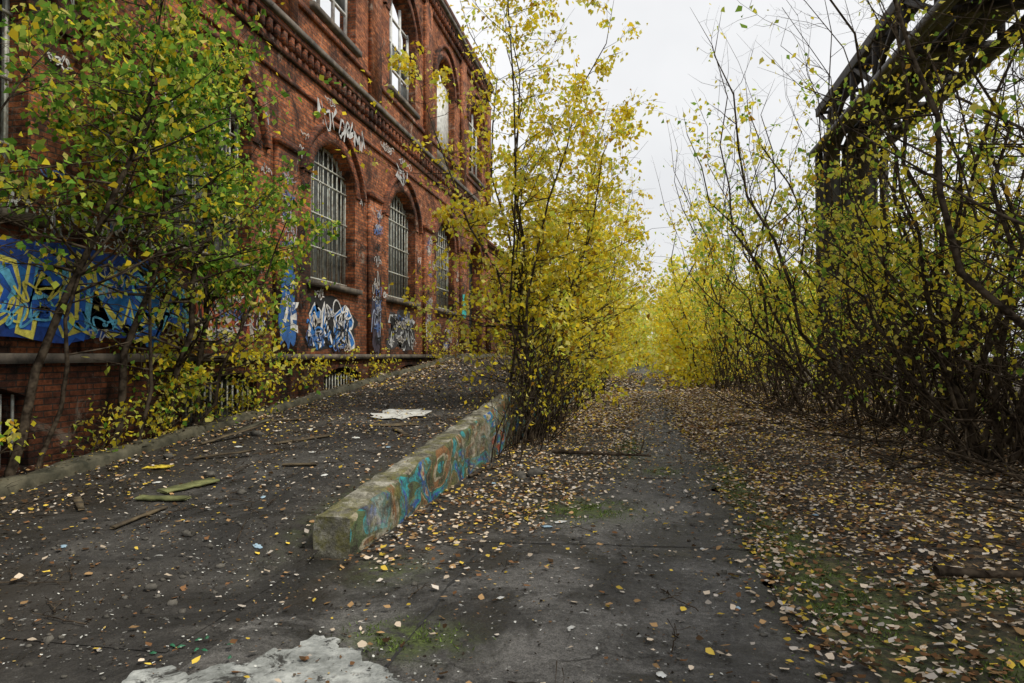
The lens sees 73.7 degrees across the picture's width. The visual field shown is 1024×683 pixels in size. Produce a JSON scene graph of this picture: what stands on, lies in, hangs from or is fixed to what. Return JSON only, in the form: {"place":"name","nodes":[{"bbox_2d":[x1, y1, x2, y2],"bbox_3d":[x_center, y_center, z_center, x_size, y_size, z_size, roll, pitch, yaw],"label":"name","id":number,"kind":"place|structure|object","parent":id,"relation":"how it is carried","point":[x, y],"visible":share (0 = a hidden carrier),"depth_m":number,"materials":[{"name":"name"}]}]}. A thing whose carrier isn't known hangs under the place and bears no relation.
{"place":"outdoors","nodes":[
{"label":"outdoors","id":0,"kind":"place"},
{"bbox_2d":[0,559,338,682],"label":"asphalt yard","id":1,"kind":"structure","parent":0,"point":[53,669],"depth_m":3.64,"materials":[{"name":"grey asphalt"}]},
{"bbox_2d":[178,365,879,682],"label":"concrete path","id":2,"kind":"structure","parent":0,"point":[500,654],"depth_m":4.57,"materials":[{"name":"grey concrete"}]},
{"bbox_2d":[122,634,403,682],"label":"pale screed slab","id":3,"kind":"structure","parent":2,"relation":"on","point":[267,669],"depth_m":3.42,"materials":[{"name":"white concrete"}]},
{"bbox_2d":[384,421,752,667],"bbox_3d":[1.112,1.765,8.762,2.954,0.001,15.700,0,-1,11],"label":"slab joint","id":4,"kind":"object","parent":2,"relation":"on","point":[399,649],"visible":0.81,"depth_m":4.95,"materials":[{"name":"grey concrete"}]},
{"bbox_2d":[656,671,666,677],"bbox_3d":[0.740,1.647,3.388,0.049,0.012,0.071,0,-1,-18],"label":"litter scrap","id":5,"kind":"object","parent":2,"relation":"on","point":[661,674],"visible":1,"depth_m":3.38,"materials":[{"name":"paper"}]},
{"bbox_2d":[311,356,1023,682],"bbox_3d":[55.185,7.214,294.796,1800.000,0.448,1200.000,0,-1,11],"label":"ground","id":6,"kind":"structure","parent":0,"point":[1007,631],"depth_m":5.68,"materials":[{"name":"soil"}]},
{"bbox_2d":[0,0,202,275],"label":"birch tree","id":7,"kind":"object","parent":6,"relation":"on","point":[16,29],"visible":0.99,"depth_m":6.63,"materials":[{"name":"green plant"}]},
{"bbox_2d":[0,329,289,487],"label":"roadside shrub","id":8,"kind":"object","parent":6,"relation":"on","point":[14,436],"visible":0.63,"depth_m":9.48,"materials":[{"name":"yellow plant"}]},
{"bbox_2d":[0,0,338,447],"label":"birch tree","id":9,"kind":"object","parent":6,"relation":"on","point":[151,276],"visible":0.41,"depth_m":9.03,"materials":[{"name":"green plant"}]},
{"bbox_2d":[0,0,363,476],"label":"birch tree","id":10,"kind":"object","parent":6,"relation":"on","point":[158,68],"visible":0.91,"depth_m":7.98,"materials":[{"name":"green plant"}]},
{"bbox_2d":[105,22,340,433],"bbox_3d":[-4.335,-1.299,10.083,4.147,6.306,4.500,0,-1,11],"label":"birch tree","id":11,"kind":"object","parent":6,"relation":"on","point":[205,266],"visible":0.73,"depth_m":10.01,"materials":[{"name":"green plant"}]},
{"bbox_2d":[135,41,333,424],"bbox_3d":[-4.819,-1.537,11.037,3.832,6.833,3.492,0,-1,-4],"label":"birch tree","id":12,"kind":"object","parent":6,"relation":"on","point":[214,297],"visible":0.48,"depth_m":10.78,"materials":[{"name":"green plant"}]},
{"bbox_2d":[0,0,528,477],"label":"abandoned brick factory","id":13,"kind":"structure","parent":6,"relation":"on","point":[382,216],"depth_m":15.13,"materials":[{"name":"brick"}]},
{"bbox_2d":[0,0,471,426],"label":"window glass","id":14,"kind":"structure","parent":13,"relation":"in","point":[341,3],"depth_m":17.05,"materials":[{"name":"grey glass"}]},
{"bbox_2d":[316,0,476,176],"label":"window frames","id":15,"kind":"structure","parent":13,"relation":"in","point":[442,121],"depth_m":22.69,"materials":[{"name":"white paint"}]},
{"bbox_2d":[0,358,537,651],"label":"loading ramp","id":16,"kind":"structure","parent":6,"relation":"on","point":[159,636],"depth_m":5.87,"materials":[{"name":"concrete"}]},
{"bbox_2d":[73,496,84,509],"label":"wooden board","id":17,"kind":"object","parent":16,"relation":"on","point":[78,503],"visible":1,"depth_m":6.42,"materials":[{"name":"brown wood"}]},
{"bbox_2d":[110,506,167,528],"bbox_3d":[-3.252,1.534,5.971,0.050,0.068,0.600,0,-1,15],"label":"wooden board","id":18,"kind":"object","parent":16,"relation":"on","point":[130,520],"visible":1,"depth_m":5.92,"materials":[{"name":"brown wood"}]},
{"bbox_2d":[142,464,173,468],"bbox_3d":[-4.069,1.439,7.856,0.300,0.026,0.180,0,-1,-7],"label":"plastic scrap","id":19,"kind":"object","parent":16,"relation":"on","point":[158,466],"visible":0.94,"depth_m":7.82,"materials":[{"name":"yellow plastic"}]},
{"bbox_2d":[134,495,190,500],"bbox_3d":[-3.347,1.499,6.550,0.500,0.029,0.161,0,-1,5],"label":"wooden board","id":20,"kind":"object","parent":16,"relation":"on","point":[163,497],"visible":1,"depth_m":6.51,"materials":[{"name":"wood"}]},
{"bbox_2d":[157,477,219,493],"bbox_3d":[-3.313,1.475,7.002,0.230,0.062,0.550,-1,-1,38],"label":"wooden board","id":21,"kind":"object","parent":16,"relation":"on","point":[192,484],"visible":1,"depth_m":6.97,"materials":[{"name":"wood"}]},
{"bbox_2d":[194,449,255,459],"bbox_3d":[-3.517,1.380,8.364,0.700,0.103,0.080,0,-1,-12],"label":"wooden board","id":22,"kind":"object","parent":16,"relation":"on","point":[220,454],"visible":1,"depth_m":8.34,"materials":[{"name":"brown wood"}]},
{"bbox_2d":[199,423,264,444],"bbox_3d":[-3.904,1.291,9.558,0.089,0.201,1.000,-1,-1,32],"label":"wooden board","id":23,"kind":"object","parent":16,"relation":"on","point":[229,434],"visible":1,"depth_m":9.50,"materials":[{"name":"brown wood"}]},
{"bbox_2d":[231,419,270,432],"bbox_3d":[-3.954,1.277,10.382,0.137,0.138,0.800,0,-1,15],"label":"wooden board","id":24,"kind":"object","parent":16,"relation":"on","point":[254,424],"visible":0.78,"depth_m":10.39,"materials":[{"name":"wood"}]},
{"bbox_2d":[0,353,519,496],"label":"ramp kerb","id":25,"kind":"structure","parent":16,"relation":"on","point":[70,468],"depth_m":8.97,"materials":[{"name":"concrete"}]},
{"bbox_2d":[252,417,310,422],"bbox_3d":[-3.726,1.274,11.052,0.900,0.062,0.102,0,-1,-24],"label":"wooden board","id":26,"kind":"object","parent":16,"relation":"on","point":[286,419],"visible":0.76,"depth_m":11.05,"materials":[{"name":"brown wood"}]},
{"bbox_2d":[282,462,317,465],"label":"wooden board","id":27,"kind":"object","parent":16,"relation":"on","point":[300,464],"visible":1,"depth_m":7.93,"materials":[{"name":"brown wood"}]},
{"bbox_2d":[273,434,330,444],"bbox_3d":[-2.903,1.356,9.471,0.800,0.076,0.103,1,-1,-41],"label":"wooden board","id":28,"kind":"object","parent":16,"relation":"on","point":[301,439],"visible":0.93,"depth_m":9.43,"materials":[{"name":"brown wood"}]},
{"bbox_2d":[283,293,469,398],"bbox_3d":[-3.012,-0.278,19.923,1.705,3.248,13.026,0,-1,11],"label":"ledge shrub","id":29,"kind":"object","parent":16,"relation":"on","point":[316,368],"visible":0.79,"depth_m":16.54,"materials":[{"name":"yellow plant"}]},
{"bbox_2d":[371,422,418,425],"bbox_3d":[-1.790,1.270,10.479,0.812,0.030,0.298,0,-1,-4],"label":"bark slab","id":30,"kind":"object","parent":16,"relation":"on","point":[391,424],"depth_m":10.46,"materials":[{"name":"brown wood"}]},
{"bbox_2d":[392,427,408,435],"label":"wooden board","id":31,"kind":"object","parent":16,"relation":"on","point":[397,429],"visible":0.96,"depth_m":9.77,"materials":[{"name":"brown wood"}]},
{"bbox_2d":[371,409,430,418],"bbox_3d":[-1.879,1.210,11.454,1.032,0.098,1.044,0,-1,11],"label":"paper sheet","id":32,"kind":"object","parent":16,"relation":"on","point":[394,412],"visible":0.98,"depth_m":11.46,"materials":[{"name":"white paper"}]},
{"bbox_2d":[313,353,602,558],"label":"ramp parapet","id":33,"kind":"structure","parent":6,"relation":"on","point":[359,519],"depth_m":6.93,"materials":[{"name":"concrete"}]},
{"bbox_2d":[468,451,525,477],"bbox_3d":[-0.172,1.704,9.657,0.652,0.149,1.809,0,-1,11],"label":"fallen branch","id":34,"kind":"object","parent":6,"relation":"on","point":[479,471],"visible":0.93,"depth_m":9.41,"materials":[{"name":"brown wood"}]},
{"bbox_2d":[0,387,1022,682],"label":"ground debris bits","id":35,"kind":"object","parent":6,"relation":"on","point":[422,549],"visible":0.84,"depth_m":5.15,"materials":[{"name":"grey plant"}]},
{"bbox_2d":[0,353,1023,682],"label":"fallen leaves","id":36,"kind":"object","parent":6,"relation":"on","point":[690,429],"depth_m":7.08,"materials":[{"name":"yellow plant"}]},
{"bbox_2d":[334,0,698,442],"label":"yellow birch tree","id":37,"kind":"object","parent":6,"relation":"on","point":[569,321],"visible":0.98,"depth_m":12.24,"materials":[{"name":"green plant"}]},
{"bbox_2d":[439,316,618,465],"bbox_3d":[0.812,0.710,13.868,2.673,2.444,8.668,0,-1,19],"label":"brushwood shrub","id":38,"kind":"object","parent":6,"relation":"on","point":[543,428],"visible":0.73,"depth_m":11.88,"materials":[{"name":"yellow plant"}]},
{"bbox_2d":[469,197,614,358],"bbox_3d":[1.054,-2.311,23.778,4.801,6.077,6.446,-1,-1,35],"label":"yellow birch tree","id":39,"kind":"object","parent":6,"relation":"on","point":[496,277],"visible":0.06,"depth_m":23.38,"materials":[{"name":"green plant"}]},
{"bbox_2d":[442,117,664,424],"bbox_3d":[0.751,-1.793,15.491,4.734,7.516,4.632,0,-1,-8],"label":"yellow birch tree","id":40,"kind":"object","parent":6,"relation":"on","point":[588,199],"visible":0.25,"depth_m":15.61,"materials":[{"name":"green plant"}]},
{"bbox_2d":[481,172,696,414],"bbox_3d":[1.842,-1.400,19.950,5.562,7.660,5.241,0,-1,-21],"label":"yellow birch tree","id":41,"kind":"object","parent":6,"relation":"on","point":[624,286],"visible":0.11,"depth_m":19.40,"materials":[{"name":"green plant"}]},
{"bbox_2d":[544,162,663,397],"bbox_3d":[3.122,-2.239,24.625,4.527,8.764,7.234,0,-1,11],"label":"yellow birch tree","id":42,"kind":"object","parent":6,"relation":"on","point":[622,223],"visible":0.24,"depth_m":24.51,"materials":[{"name":"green plant"}]},
{"bbox_2d":[541,177,667,389],"bbox_3d":[4.123,-2.656,30.188,5.381,9.829,5.090,0,-1,11],"label":"yellow birch tree","id":43,"kind":"object","parent":6,"relation":"on","point":[633,227],"visible":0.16,"depth_m":29.55,"materials":[{"name":"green plant"}]},
{"bbox_2d":[581,205,637,383],"bbox_3d":[4.622,-2.585,37.903,4.696,10.302,6.641,0,-1,11],"label":"yellow birch tree","id":44,"kind":"object","parent":6,"relation":"on","point":[625,366],"visible":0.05,"depth_m":38.19,"materials":[{"name":"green plant"}]},
{"bbox_2d":[591,242,639,377],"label":"yellow birch tree","id":45,"kind":"object","parent":6,"relation":"on","point":[618,274],"visible":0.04,"depth_m":44.82,"materials":[{"name":"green plant"}]},
{"bbox_2d":[331,433,1023,682],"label":"moss tufts","id":46,"kind":"object","parent":6,"relation":"on","point":[794,566],"visible":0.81,"depth_m":4.56,"materials":[{"name":"green plant"}]},
{"bbox_2d":[587,373,809,393],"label":"fallen leaves","id":47,"kind":"object","parent":6,"relation":"on","point":[647,379],"visible":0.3,"depth_m":34.17,"materials":[{"name":"brown plant"}]},
{"bbox_2d":[725,412,795,425],"bbox_3d":[5.521,1.690,15.102,1.618,0.336,0.450,0,-1,-5],"label":"fallen branch","id":48,"kind":"object","parent":6,"relation":"on","point":[732,423],"visible":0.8,"depth_m":15.15,"materials":[{"name":"brown wood"}]},
{"bbox_2d":[530,120,1021,395],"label":"distant trees","id":49,"kind":"object","parent":6,"relation":"on","point":[660,352],"visible":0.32,"depth_m":36.58,"materials":[{"name":"yellow plant"}]},
{"bbox_2d":[631,0,1023,465],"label":"sapling thicket","id":50,"kind":"object","parent":6,"relation":"on","point":[917,267],"visible":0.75,"depth_m":13.42,"materials":[{"name":"yellow plant"}]},
{"bbox_2d":[794,427,906,443],"bbox_3d":[5.900,1.663,12.061,1.982,0.120,0.318,-1,-2,47],"label":"fallen branch","id":51,"kind":"object","parent":6,"relation":"on","point":[888,440],"visible":0.83,"depth_m":11.95,"materials":[{"name":"brown wood"}]},
{"bbox_2d":[686,250,1023,547],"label":"thicket underbrush","id":52,"kind":"object","parent":6,"relation":"on","point":[901,429],"visible":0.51,"depth_m":12.11,"materials":[{"name":"brown plant"}]},
{"bbox_2d":[698,0,1016,426],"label":"multistem sapling tree","id":53,"kind":"object","parent":6,"relation":"on","point":[816,349],"visible":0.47,"depth_m":14.21,"materials":[{"name":"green plant"}]},
{"bbox_2d":[701,0,1023,443],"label":"multistem sapling tree","id":54,"kind":"object","parent":6,"relation":"on","point":[942,428],"visible":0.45,"depth_m":11.35,"materials":[{"name":"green plant"}]},
{"bbox_2d":[740,2,1023,465],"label":"multistem sapling tree","id":55,"kind":"object","parent":6,"relation":"on","point":[972,441],"visible":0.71,"depth_m":9.64,"materials":[{"name":"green plant"}]},
{"bbox_2d":[865,446,906,469],"bbox_3d":[5.352,1.648,9.643,0.722,0.190,1.723,0,-1,11],"label":"fallen branch","id":56,"kind":"object","parent":6,"relation":"on","point":[891,459],"visible":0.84,"depth_m":9.80,"materials":[{"name":"brown wood"}]},
{"bbox_2d":[758,0,1023,337],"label":"multistem sapling tree","id":57,"kind":"object","parent":6,"relation":"on","point":[974,284],"visible":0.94,"depth_m":7.11,"materials":[{"name":"brown plant"}]},
{"bbox_2d":[808,0,1023,392],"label":"pipe bridge","id":58,"kind":"structure","parent":6,"relation":"on","point":[940,51],"depth_m":19.15,"materials":[{"name":"metal"}]},
{"bbox_2d":[907,13,1023,462],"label":"multistem sapling tree","id":59,"kind":"object","parent":6,"relation":"on","point":[952,264],"visible":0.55,"depth_m":8.07,"materials":[{"name":"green plant"}]},
{"bbox_2d":[932,246,1023,317],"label":"multistem sapling tree","id":60,"kind":"object","parent":6,"relation":"on","point":[991,303],"visible":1,"depth_m":3.57,"materials":[{"name":"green plant"}]},
{"bbox_2d":[932,565,1023,577],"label":"fallen branch","id":61,"kind":"object","parent":6,"relation":"on","point":[942,570],"visible":0.98,"depth_m":4.75,"materials":[{"name":"brown wood"}]},
{"bbox_2d":[932,430,1023,480],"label":"fallen branch","id":62,"kind":"object","parent":6,"relation":"on","point":[990,466],"visible":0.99,"depth_m":7.71,"materials":[{"name":"brown wood"}]},
{"bbox_2d":[960,49,1023,291],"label":"multistem sapling tree","id":63,"kind":"object","parent":6,"relation":"on","point":[1005,116],"visible":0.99,"depth_m":4.98,"materials":[{"name":"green plant"}]},
{"bbox_2d":[315,0,1023,355],"label":"sky","id":64,"kind":"structure","parent":0,"point":[665,60],"materials":[{"name":"white"}]}
]}

